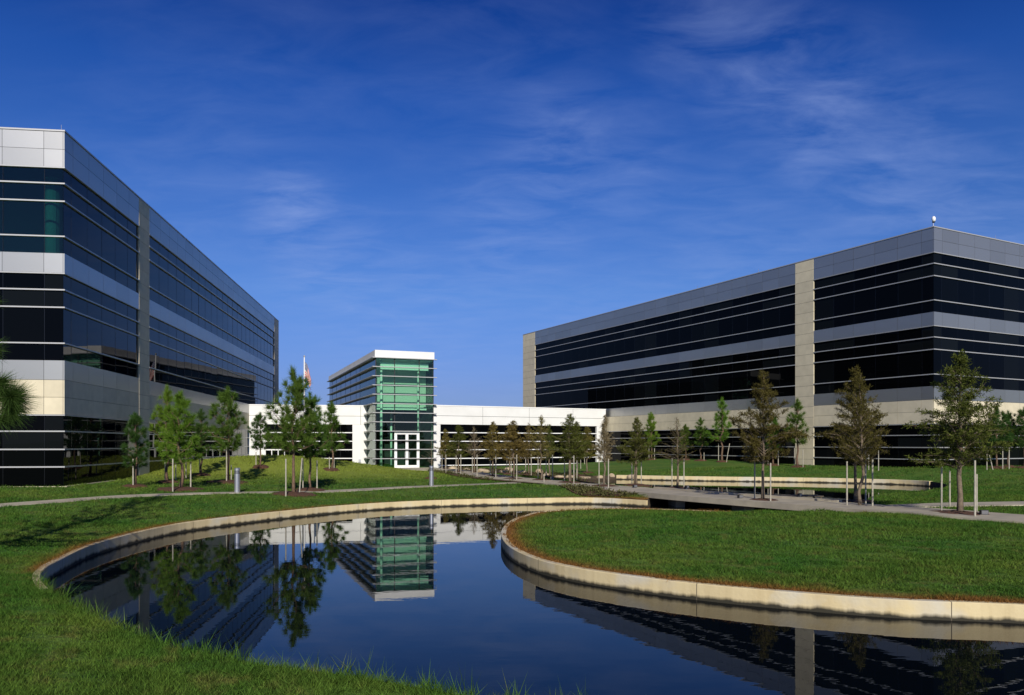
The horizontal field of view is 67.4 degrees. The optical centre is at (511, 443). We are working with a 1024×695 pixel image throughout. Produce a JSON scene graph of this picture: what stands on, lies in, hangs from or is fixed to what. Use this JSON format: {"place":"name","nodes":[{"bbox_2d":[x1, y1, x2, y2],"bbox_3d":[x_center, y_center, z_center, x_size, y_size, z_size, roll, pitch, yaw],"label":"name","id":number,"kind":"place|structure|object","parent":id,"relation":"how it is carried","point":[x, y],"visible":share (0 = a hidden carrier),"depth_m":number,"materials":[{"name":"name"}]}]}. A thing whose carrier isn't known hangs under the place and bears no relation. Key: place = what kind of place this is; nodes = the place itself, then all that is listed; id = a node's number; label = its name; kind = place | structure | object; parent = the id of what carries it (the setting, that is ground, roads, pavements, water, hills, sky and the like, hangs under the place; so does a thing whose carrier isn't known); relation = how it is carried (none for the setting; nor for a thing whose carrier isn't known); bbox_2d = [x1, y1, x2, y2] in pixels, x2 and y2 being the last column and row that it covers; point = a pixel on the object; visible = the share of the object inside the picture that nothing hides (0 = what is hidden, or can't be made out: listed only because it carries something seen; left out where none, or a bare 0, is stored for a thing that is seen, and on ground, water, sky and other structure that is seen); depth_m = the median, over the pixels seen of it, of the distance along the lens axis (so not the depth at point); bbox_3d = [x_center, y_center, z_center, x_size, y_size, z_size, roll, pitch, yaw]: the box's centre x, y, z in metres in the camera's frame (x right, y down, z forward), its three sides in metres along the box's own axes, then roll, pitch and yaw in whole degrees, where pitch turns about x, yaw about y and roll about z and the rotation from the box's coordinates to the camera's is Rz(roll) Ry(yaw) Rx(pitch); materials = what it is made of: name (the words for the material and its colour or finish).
{"place":"outdoors","nodes":[
{"label":"outdoors","id":0,"kind":"place"},
{"bbox_2d":[399,467,434,469],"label":"entrance paving","id":1,"kind":"structure","parent":0,"point":[424,468],"depth_m":61.13,"materials":[{"name":"concrete"}]},
{"bbox_2d":[433,429,452,457],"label":"cypress tree","id":2,"kind":"object","parent":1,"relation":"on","point":[446,439],"visible":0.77,"depth_m":60.15,"materials":[{"name":"green plant"}]},
{"bbox_2d":[0,454,1023,694],"bbox_3d":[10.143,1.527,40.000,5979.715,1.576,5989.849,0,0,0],"label":"ground","id":3,"kind":"structure","parent":0,"point":[657,464],"depth_m":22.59,"materials":[{"name":"green plant"}]},
{"bbox_2d":[0,297,41,439],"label":"palm tree","id":4,"kind":"object","parent":3,"relation":"on","point":[12,408],"visible":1,"depth_m":12.08,"materials":[{"name":"green plant"}]},
{"bbox_2d":[121,484,147,487],"bbox_3d":[-15.406,1.730,31.398,1.141,0.181,1.116,0,0,0],"label":"mulch bed","id":5,"kind":"object","parent":3,"relation":"on","point":[134,485],"visible":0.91,"depth_m":31.13,"materials":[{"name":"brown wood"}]},
{"bbox_2d":[120,412,151,483],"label":"pine tree","id":6,"kind":"object","parent":5,"relation":"on","point":[135,420],"visible":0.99,"depth_m":31.32,"materials":[{"name":"green plant"}]},
{"bbox_2d":[0,125,278,486],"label":"office building","id":7,"kind":"structure","parent":3,"relation":"on","point":[123,300],"depth_m":33.60,"materials":[{"name":"grey"}]},
{"bbox_2d":[0,164,62,252],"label":"ribbon window","id":8,"kind":"structure","parent":7,"relation":"in","point":[31,197],"depth_m":30.11,"materials":[{"name":"teal glass"}]},
{"bbox_2d":[0,271,62,359],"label":"ribbon window","id":9,"kind":"structure","parent":7,"relation":"in","point":[31,315],"depth_m":30.11,"materials":[{"name":"black glass"}]},
{"bbox_2d":[0,414,62,485],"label":"ribbon window","id":10,"kind":"structure","parent":7,"relation":"in","point":[35,456],"depth_m":30.11,"materials":[{"name":"black glass"}]},
{"bbox_2d":[62,167,138,292],"bbox_3d":[-18.137,-9.175,34.250,0.103,3.385,8.209,0,0,-7],"label":"ribbon window","id":11,"kind":"structure","parent":7,"relation":"in","point":[96,233],"depth_m":33.59,"materials":[{"name":"blue glass"}]},
{"bbox_2d":[62,273,138,377],"bbox_3d":[-18.141,-4.991,34.251,0.104,3.435,8.209,0,0,-7],"label":"ribbon window","id":12,"kind":"structure","parent":7,"relation":"in","point":[100,329],"depth_m":33.59,"materials":[{"name":"blue glass"}]},
{"bbox_2d":[62,415,138,485],"bbox_3d":[-18.128,0.269,34.248,0.105,2.815,8.209,0,0,-7],"label":"ribbon window","id":13,"kind":"structure","parent":7,"relation":"in","point":[92,450],"depth_m":33.07,"materials":[{"name":"black glass"}]},
{"bbox_2d":[149,422,248,471],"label":"ribbon window","id":14,"kind":"structure","parent":7,"relation":"in","point":[154,460],"depth_m":48.78,"materials":[{"name":"black glass"}]},
{"bbox_2d":[149,234,274,365],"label":"ribbon window","id":15,"kind":"structure","parent":7,"relation":"in","point":[174,285],"depth_m":49.92,"materials":[{"name":"blue glass"}]},
{"bbox_2d":[149,314,274,403],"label":"ribbon window","id":16,"kind":"structure","parent":7,"relation":"in","point":[179,358],"depth_m":49.25,"materials":[{"name":"blue glass"}]},
{"bbox_2d":[146,384,182,479],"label":"pine tree","id":17,"kind":"object","parent":3,"relation":"on","point":[166,396],"visible":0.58,"depth_m":34.38,"materials":[{"name":"green plant"}]},
{"bbox_2d":[157,486,202,491],"bbox_3d":[-13.283,1.815,30.677,1.960,0.195,2.072,0,0,31],"label":"mulch bed","id":18,"kind":"object","parent":3,"relation":"on","point":[182,489],"visible":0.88,"depth_m":30.22,"materials":[{"name":"brown soil"}]},
{"bbox_2d":[155,389,206,486],"bbox_3d":[-13.192,-0.123,30.735,2.116,4.195,1.794,0,0,-30],"label":"pine tree","id":19,"kind":"object","parent":18,"relation":"on","point":[174,417],"visible":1,"depth_m":30.58,"materials":[{"name":"green plant"}]},
{"bbox_2d":[186,407,214,472],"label":"pine tree","id":20,"kind":"object","parent":3,"relation":"on","point":[201,417],"visible":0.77,"depth_m":39.84,"materials":[{"name":"green plant"}]},
{"bbox_2d":[206,480,248,483],"bbox_3d":[-13.284,1.788,35.881,2.044,0.193,2.053,0,0,0],"label":"mulch bed","id":21,"kind":"object","parent":3,"relation":"on","point":[224,481],"visible":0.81,"depth_m":35.32,"materials":[{"name":"brown soil"}]},
{"bbox_2d":[201,386,249,479],"bbox_3d":[-13.323,-0.417,35.798,2.300,4.747,1.956,0,0,25],"label":"pine tree","id":22,"kind":"object","parent":21,"relation":"on","point":[225,399],"visible":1,"depth_m":35.69,"materials":[{"name":"green plant"}]},
{"bbox_2d":[247,412,271,464],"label":"pine tree","id":23,"kind":"object","parent":3,"relation":"on","point":[257,438],"visible":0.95,"depth_m":43.67,"materials":[{"name":"green plant"}]},
{"bbox_2d":[0,482,520,506],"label":"footpath","id":24,"kind":"structure","parent":3,"relation":"on","point":[103,497],"depth_m":28.72,"materials":[{"name":"concrete"}]},
{"bbox_2d":[234,468,239,492],"bbox_3d":[-10.805,1.478,30.200,0.224,1.042,0.224,0,0,0],"label":"bollard light","id":25,"kind":"object","parent":24,"relation":"on","point":[237,480],"visible":0.94,"depth_m":30.11,"materials":[{"name":"grey metal"}]},
{"bbox_2d":[429,466,433,485],"bbox_3d":[-3.827,1.577,36.450,0.224,1.042,0.224,0,0,0],"label":"bollard light","id":26,"kind":"object","parent":24,"relation":"on","point":[431,476],"visible":0.98,"depth_m":36.36,"materials":[{"name":"grey metal"}]},
{"bbox_2d":[271,491,317,496],"bbox_3d":[-8.683,2.019,30.739,2.018,0.229,1.880,0,0,0],"label":"mulch bed","id":27,"kind":"object","parent":3,"relation":"on","point":[291,493],"visible":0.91,"depth_m":30.26,"materials":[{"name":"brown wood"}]},
{"bbox_2d":[262,364,321,491],"bbox_3d":[-8.800,-0.527,30.815,2.311,5.412,2.468,0,0,11],"label":"pine tree","id":28,"kind":"object","parent":27,"relation":"on","point":[296,388],"visible":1,"depth_m":30.49,"materials":[{"name":"green plant"}]},
{"bbox_2d":[248,404,366,463],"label":"link wing","id":29,"kind":"structure","parent":3,"relation":"on","point":[353,425],"depth_m":65.10,"materials":[{"name":"white paint"}]},
{"bbox_2d":[265,425,351,461],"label":"ribbon window","id":30,"kind":"structure","parent":29,"relation":"in","point":[345,454],"depth_m":65.02,"materials":[{"name":"black glass"}]},
{"bbox_2d":[295,487,324,490],"bbox_3d":[-8.613,1.971,32.914,1.439,0.194,1.447,0,0,0],"label":"mulch bed","id":31,"kind":"object","parent":3,"relation":"on","point":[310,489],"visible":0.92,"depth_m":32.55,"materials":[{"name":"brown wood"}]},
{"bbox_2d":[293,389,334,487],"bbox_3d":[-8.611,-0.108,32.820,1.737,4.478,2.042,0,0,41],"label":"pine tree","id":32,"kind":"object","parent":31,"relation":"on","point":[313,403],"visible":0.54,"depth_m":32.83,"materials":[{"name":"green plant"}]},
{"bbox_2d":[323,467,338,470],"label":"mulch bed","id":33,"kind":"object","parent":3,"relation":"on","point":[330,469],"visible":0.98,"depth_m":44.68,"materials":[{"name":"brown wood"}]},
{"bbox_2d":[323,400,350,467],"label":"pine tree","id":34,"kind":"object","parent":33,"relation":"on","point":[332,418],"visible":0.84,"depth_m":44.79,"materials":[{"name":"green plant"}]},
{"bbox_2d":[32,497,647,589],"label":"pond wall","id":35,"kind":"structure","parent":3,"relation":"on","point":[56,567],"depth_m":25.56,"materials":[{"name":"concrete"}]},
{"bbox_2d":[327,350,436,467],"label":"entrance tower","id":36,"kind":"structure","parent":3,"relation":"on","point":[387,388],"depth_m":64.80,"materials":[{"name":"grey"}]},
{"bbox_2d":[396,433,406,467],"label":"door","id":37,"kind":"structure","parent":36,"relation":"in","point":[398,466],"depth_m":62.85,"materials":[{"name":"white metal"}]},
{"bbox_2d":[407,433,417,467],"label":"door","id":38,"kind":"structure","parent":36,"relation":"in","point":[408,466],"depth_m":63.04,"materials":[{"name":"white metal"}]},
{"bbox_2d":[434,471,543,483],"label":"planting bed","id":39,"kind":"object","parent":3,"relation":"on","point":[484,478],"visible":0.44,"depth_m":43.62,"materials":[{"name":"green plant"}]},
{"bbox_2d":[442,425,472,470],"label":"cypress tree","id":40,"kind":"object","parent":39,"relation":"on","point":[459,437],"visible":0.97,"depth_m":53.46,"materials":[{"name":"green plant"}]},
{"bbox_2d":[464,427,482,471],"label":"cypress tree","id":41,"kind":"object","parent":39,"relation":"on","point":[473,447],"visible":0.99,"depth_m":52.97,"materials":[{"name":"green plant"}]},
{"bbox_2d":[479,421,504,474],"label":"cypress tree","id":42,"kind":"object","parent":39,"relation":"on","point":[492,444],"visible":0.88,"depth_m":47.02,"materials":[{"name":"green plant"}]},
{"bbox_2d":[494,420,536,477],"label":"cypress tree","id":43,"kind":"object","parent":39,"relation":"on","point":[517,444],"visible":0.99,"depth_m":43.76,"materials":[{"name":"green plant"}]},
{"bbox_2d":[559,481,579,482],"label":"mulch bed","id":44,"kind":"object","parent":39,"relation":"on","point":[569,482],"visible":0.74,"depth_m":39.42,"materials":[{"name":"brown soil"}]},
{"bbox_2d":[548,414,591,480],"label":"cypress tree","id":45,"kind":"object","parent":44,"relation":"on","point":[567,448],"visible":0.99,"depth_m":39.71,"materials":[{"name":"green plant"}]},
{"bbox_2d":[404,405,605,467],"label":"link wing","id":46,"kind":"structure","parent":3,"relation":"on","point":[449,418],"depth_m":66.83,"materials":[{"name":"white paint"}]},
{"bbox_2d":[440,425,596,466],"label":"ribbon window","id":47,"kind":"structure","parent":46,"relation":"in","point":[482,430],"depth_m":66.66,"materials":[{"name":"black glass"}]},
{"bbox_2d":[440,467,602,483],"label":"planting bed","id":48,"kind":"object","parent":3,"relation":"on","point":[539,475],"visible":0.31,"depth_m":48.75,"materials":[{"name":"green plant"}]},
{"bbox_2d":[501,425,519,472],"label":"cypress tree","id":49,"kind":"object","parent":48,"relation":"on","point":[511,451],"visible":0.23,"depth_m":50.86,"materials":[{"name":"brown plant"}]},
{"bbox_2d":[520,423,537,472],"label":"cypress tree","id":50,"kind":"object","parent":48,"relation":"on","point":[528,437],"visible":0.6,"depth_m":49.96,"materials":[{"name":"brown plant"}]},
{"bbox_2d":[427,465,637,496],"bbox_3d":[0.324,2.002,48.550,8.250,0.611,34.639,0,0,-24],"label":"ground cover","id":51,"kind":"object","parent":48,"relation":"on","point":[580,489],"visible":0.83,"depth_m":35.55,"materials":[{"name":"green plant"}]},
{"bbox_2d":[560,421,593,474],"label":"cypress tree","id":52,"kind":"object","parent":48,"relation":"on","point":[578,433],"visible":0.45,"depth_m":46.15,"materials":[{"name":"green plant"}]},
{"bbox_2d":[426,468,651,491],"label":"walkway","id":53,"kind":"structure","parent":3,"relation":"on","point":[546,482],"depth_m":41.49,"materials":[{"name":"concrete"}]},
{"bbox_2d":[580,426,598,471],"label":"cypress tree","id":54,"kind":"object","parent":3,"relation":"on","point":[587,438],"visible":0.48,"depth_m":51.22,"materials":[{"name":"green plant"}]},
{"bbox_2d":[560,485,624,495],"bbox_3d":[3.370,2.119,35.282,2.455,0.204,7.757,0,0,-19],"label":"planting bed","id":55,"kind":"object","parent":3,"relation":"on","point":[593,492],"visible":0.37,"depth_m":33.00,"materials":[{"name":"green plant"}]},
{"bbox_2d":[592,484,615,486],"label":"mulch bed","id":56,"kind":"object","parent":55,"relation":"on","point":[602,485],"visible":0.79,"depth_m":36.16,"materials":[{"name":"brown soil"}]},
{"bbox_2d":[592,414,615,484],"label":"cypress tree","id":57,"kind":"object","parent":56,"relation":"on","point":[603,446],"visible":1,"depth_m":36.50,"materials":[{"name":"green plant"}]},
{"bbox_2d":[621,484,651,486],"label":"mulch bed","id":58,"kind":"object","parent":3,"relation":"on","point":[641,485],"visible":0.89,"depth_m":38.26,"materials":[{"name":"brown soil"}]},
{"bbox_2d":[615,417,658,483],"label":"cypress tree","id":59,"kind":"object","parent":58,"relation":"on","point":[636,442],"visible":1,"depth_m":38.53,"materials":[{"name":"green plant"}]},
{"bbox_2d":[643,412,660,457],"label":"pine tree","id":60,"kind":"object","parent":3,"relation":"on","point":[652,426],"visible":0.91,"depth_m":63.77,"materials":[{"name":"green plant"}]},
{"bbox_2d":[657,417,693,486],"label":"cypress tree","id":61,"kind":"object","parent":3,"relation":"on","point":[677,450],"visible":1,"depth_m":36.09,"materials":[{"name":"green plant"}]},
{"bbox_2d":[693,417,713,458],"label":"pine tree","id":62,"kind":"object","parent":3,"relation":"on","point":[700,422],"visible":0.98,"depth_m":58.42,"materials":[{"name":"green plant"}]},
{"bbox_2d":[704,397,732,459],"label":"pine tree","id":63,"kind":"object","parent":3,"relation":"on","point":[722,405],"visible":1,"depth_m":56.46,"materials":[{"name":"green plant"}]},
{"bbox_2d":[616,487,902,512],"bbox_3d":[8.425,2.558,28.821,2.549,1.245,11.713,0,0,-31],"label":"footbridge","id":64,"kind":"object","parent":3,"relation":"on","point":[676,497],"visible":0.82,"depth_m":27.74,"materials":[{"name":"concrete"}]},
{"bbox_2d":[749,498,777,500],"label":"mulch bed","id":65,"kind":"object","parent":64,"relation":"on","point":[764,499],"visible":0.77,"depth_m":27.11,"materials":[{"name":"brown soil"}]},
{"bbox_2d":[729,369,809,498],"bbox_3d":[9.055,-0.266,27.307,2.692,4.908,2.295,0,0,39],"label":"cypress tree","id":66,"kind":"object","parent":65,"relation":"on","point":[765,416],"visible":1,"depth_m":27.25,"materials":[{"name":"green plant"}]},
{"bbox_2d":[501,508,1023,623],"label":"pond wall","id":67,"kind":"structure","parent":3,"relation":"on","point":[956,610],"depth_m":11.86,"materials":[{"name":"concrete"}]},
{"bbox_2d":[523,226,1023,467],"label":"office building","id":68,"kind":"structure","parent":3,"relation":"on","point":[898,320],"depth_m":50.95,"materials":[{"name":"grey"}]},
{"bbox_2d":[535,345,794,408],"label":"ribbon window","id":69,"kind":"structure","parent":68,"relation":"in","point":[731,376],"depth_m":63.18,"materials":[{"name":"black glass"}]},
{"bbox_2d":[535,284,795,374],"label":"ribbon window","id":70,"kind":"structure","parent":68,"relation":"in","point":[769,313],"depth_m":62.95,"materials":[{"name":"black glass"}]},
{"bbox_2d":[606,428,794,463],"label":"ribbon window","id":71,"kind":"structure","parent":68,"relation":"in","point":[735,448],"depth_m":60.61,"materials":[{"name":"black glass"}]},
{"bbox_2d":[813,252,932,330],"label":"ribbon window","id":72,"kind":"structure","parent":68,"relation":"in","point":[902,287],"depth_m":46.89,"materials":[{"name":"black glass"}]},
{"bbox_2d":[813,325,932,393],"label":"ribbon window","id":73,"kind":"structure","parent":68,"relation":"in","point":[903,358],"depth_m":46.65,"materials":[{"name":"black glass"}]},
{"bbox_2d":[813,423,932,467],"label":"ribbon window","id":74,"kind":"structure","parent":68,"relation":"in","point":[904,441],"depth_m":45.87,"materials":[{"name":"black glass"}]},
{"bbox_2d":[933,252,1023,322],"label":"ribbon window","id":75,"kind":"structure","parent":68,"relation":"in","point":[965,286],"depth_m":45.49,"materials":[{"name":"black glass"}]},
{"bbox_2d":[933,325,1023,390],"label":"ribbon window","id":76,"kind":"structure","parent":68,"relation":"in","point":[1000,356],"depth_m":45.85,"materials":[{"name":"black glass"}]},
{"bbox_2d":[933,423,1023,467],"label":"ribbon window","id":77,"kind":"structure","parent":68,"relation":"in","point":[1016,455],"depth_m":46.23,"materials":[{"name":"black glass"}]},
{"bbox_2d":[616,475,930,485],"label":"pond wall","id":78,"kind":"structure","parent":3,"relation":"on","point":[812,480],"depth_m":44.64,"materials":[{"name":"concrete"}]},
{"bbox_2d":[764,415,782,463],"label":"pine tree","id":79,"kind":"object","parent":3,"relation":"on","point":[775,422],"visible":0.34,"depth_m":52.02,"materials":[{"name":"green plant"}]},
{"bbox_2d":[783,398,809,464],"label":"pine tree","id":80,"kind":"object","parent":3,"relation":"on","point":[796,419],"visible":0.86,"depth_m":50.16,"materials":[{"name":"green plant"}]},
{"bbox_2d":[842,499,874,503],"bbox_3d":[12.428,2.083,27.635,1.618,0.162,1.540,0,0,0],"label":"mulch bed","id":81,"kind":"object","parent":3,"relation":"on","point":[854,500],"visible":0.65,"depth_m":27.36,"materials":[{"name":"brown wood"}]},
{"bbox_2d":[811,365,890,498],"bbox_3d":[12.360,-0.311,27.813,2.336,5.124,2.740,0,0,-2],"label":"cypress tree","id":82,"kind":"object","parent":81,"relation":"on","point":[841,426],"visible":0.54,"depth_m":27.63,"materials":[{"name":"green plant"}]},
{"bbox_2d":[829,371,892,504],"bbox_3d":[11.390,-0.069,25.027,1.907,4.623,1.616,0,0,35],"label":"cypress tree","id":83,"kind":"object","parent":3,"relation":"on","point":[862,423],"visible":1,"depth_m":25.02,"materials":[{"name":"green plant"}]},
{"bbox_2d":[862,506,1023,523],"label":"walkway","id":84,"kind":"structure","parent":3,"relation":"on","point":[1002,517],"depth_m":21.61,"materials":[{"name":"concrete"}]},
{"bbox_2d":[901,348,1013,510],"bbox_3d":[13.024,-0.281,22.215,3.563,4.904,3.039,0,0,-35],"label":"cypress tree","id":85,"kind":"object","parent":84,"relation":"on","point":[960,436],"visible":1,"depth_m":21.95,"materials":[{"name":"green plant"}]},
{"bbox_2d":[894,501,1023,507],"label":"footpath","id":86,"kind":"structure","parent":3,"relation":"on","point":[1007,503],"depth_m":25.45,"materials":[{"name":"concrete"}]},
{"bbox_2d":[933,510,989,514],"bbox_3d":[12.868,2.011,22.073,1.913,0.167,2.145,0,0,0],"label":"mulch bed","id":87,"kind":"object","parent":3,"relation":"on","point":[957,512],"visible":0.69,"depth_m":21.84,"materials":[{"name":"brown soil"}]},
{"bbox_2d":[941,466,942,509],"bbox_3d":[12.499,1.362,22.340,0.052,1.589,0.053,0,0,0],"label":"tree stake","id":88,"kind":"object","parent":87,"relation":"on","point":[942,488],"visible":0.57,"depth_m":22.32,"materials":[{"name":"wood"}]},
{"bbox_2d":[974,460,975,515],"bbox_3d":[12.707,1.315,21.080,0.052,1.704,0.053,0,0,0],"label":"tree stake","id":89,"kind":"object","parent":87,"relation":"on","point":[974,487],"visible":0.79,"depth_m":21.06,"materials":[{"name":"beige wood"}]},
{"bbox_2d":[980,405,1013,465],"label":"pine tree","id":90,"kind":"object","parent":3,"relation":"on","point":[997,425],"visible":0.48,"depth_m":43.03,"materials":[{"name":"green plant"}]},
{"bbox_2d":[993,409,1023,464],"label":"pine tree","id":91,"kind":"object","parent":3,"relation":"on","point":[1007,426],"visible":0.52,"depth_m":44.05,"materials":[{"name":"green plant"}]},
{"bbox_2d":[1010,407,1023,465],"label":"pine tree","id":92,"kind":"object","parent":3,"relation":"on","point":[1019,419],"visible":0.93,"depth_m":43.58,"materials":[{"name":"green plant"}]},
{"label":"mulch bed","id":93,"kind":"structure","parent":3,"relation":"on","visible":0},
{"bbox_2d":[678,424,692,457],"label":"pine tree","id":94,"kind":"object","parent":93,"relation":"on","point":[688,441],"visible":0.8,"depth_m":60.00,"materials":[{"name":"green plant"}]},
{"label":"mulch bed","id":95,"kind":"structure","parent":3,"relation":"on","visible":0},
{"bbox_2d":[846,461,847,504],"bbox_3d":[10.921,1.420,25.040,0.052,1.672,0.053,0,0,0],"label":"tree stake","id":96,"kind":"object","parent":95,"relation":"on","point":[846,482],"visible":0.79,"depth_m":25.02,"materials":[{"name":"wood"}]},
{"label":"mulch bed","id":97,"kind":"structure","parent":3,"relation":"on","visible":0},
{"bbox_2d":[528,415,557,478],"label":"cypress tree","id":98,"kind":"object","parent":97,"relation":"on","point":[540,449],"visible":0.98,"depth_m":42.33,"materials":[{"name":"green plant"}]},
{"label":"mulch bed","id":99,"kind":"structure","parent":3,"relation":"on","visible":0},
{"bbox_2d":[543,424,555,474],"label":"cypress tree","id":100,"kind":"object","parent":99,"relation":"on","point":[550,441],"visible":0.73,"depth_m":46.59,"materials":[{"name":"green plant"}]},
{"bbox_2d":[0,0,1023,406],"label":"sky","id":101,"kind":"structure","parent":0,"point":[457,181],"materials":[{"name":"blue"}]},
{"bbox_2d":[47,502,1023,694],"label":"pond water","id":102,"kind":"structure","parent":0,"point":[449,590],"depth_m":10.94,"materials":[{"name":"blue liquid"}]},
{"bbox_2d":[647,498,798,511],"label":"water","id":103,"kind":"structure","parent":0,"point":[652,501],"depth_m":31.15,"materials":[{"name":"liquid"}]},
{"bbox_2d":[590,479,939,499],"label":"pond water","id":104,"kind":"structure","parent":0,"point":[837,491],"depth_m":39.10,"materials":[{"name":"black liquid"}]},
{"bbox_2d":[767,494,823,497],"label":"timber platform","id":105,"kind":"structure","parent":104,"relation":"in","point":[808,495],"depth_m":31.31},
{"bbox_2d":[587,476,946,499],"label":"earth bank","id":106,"kind":"structure","parent":0,"point":[935,484],"depth_m":39.85,"materials":[{"name":"brown soil"}]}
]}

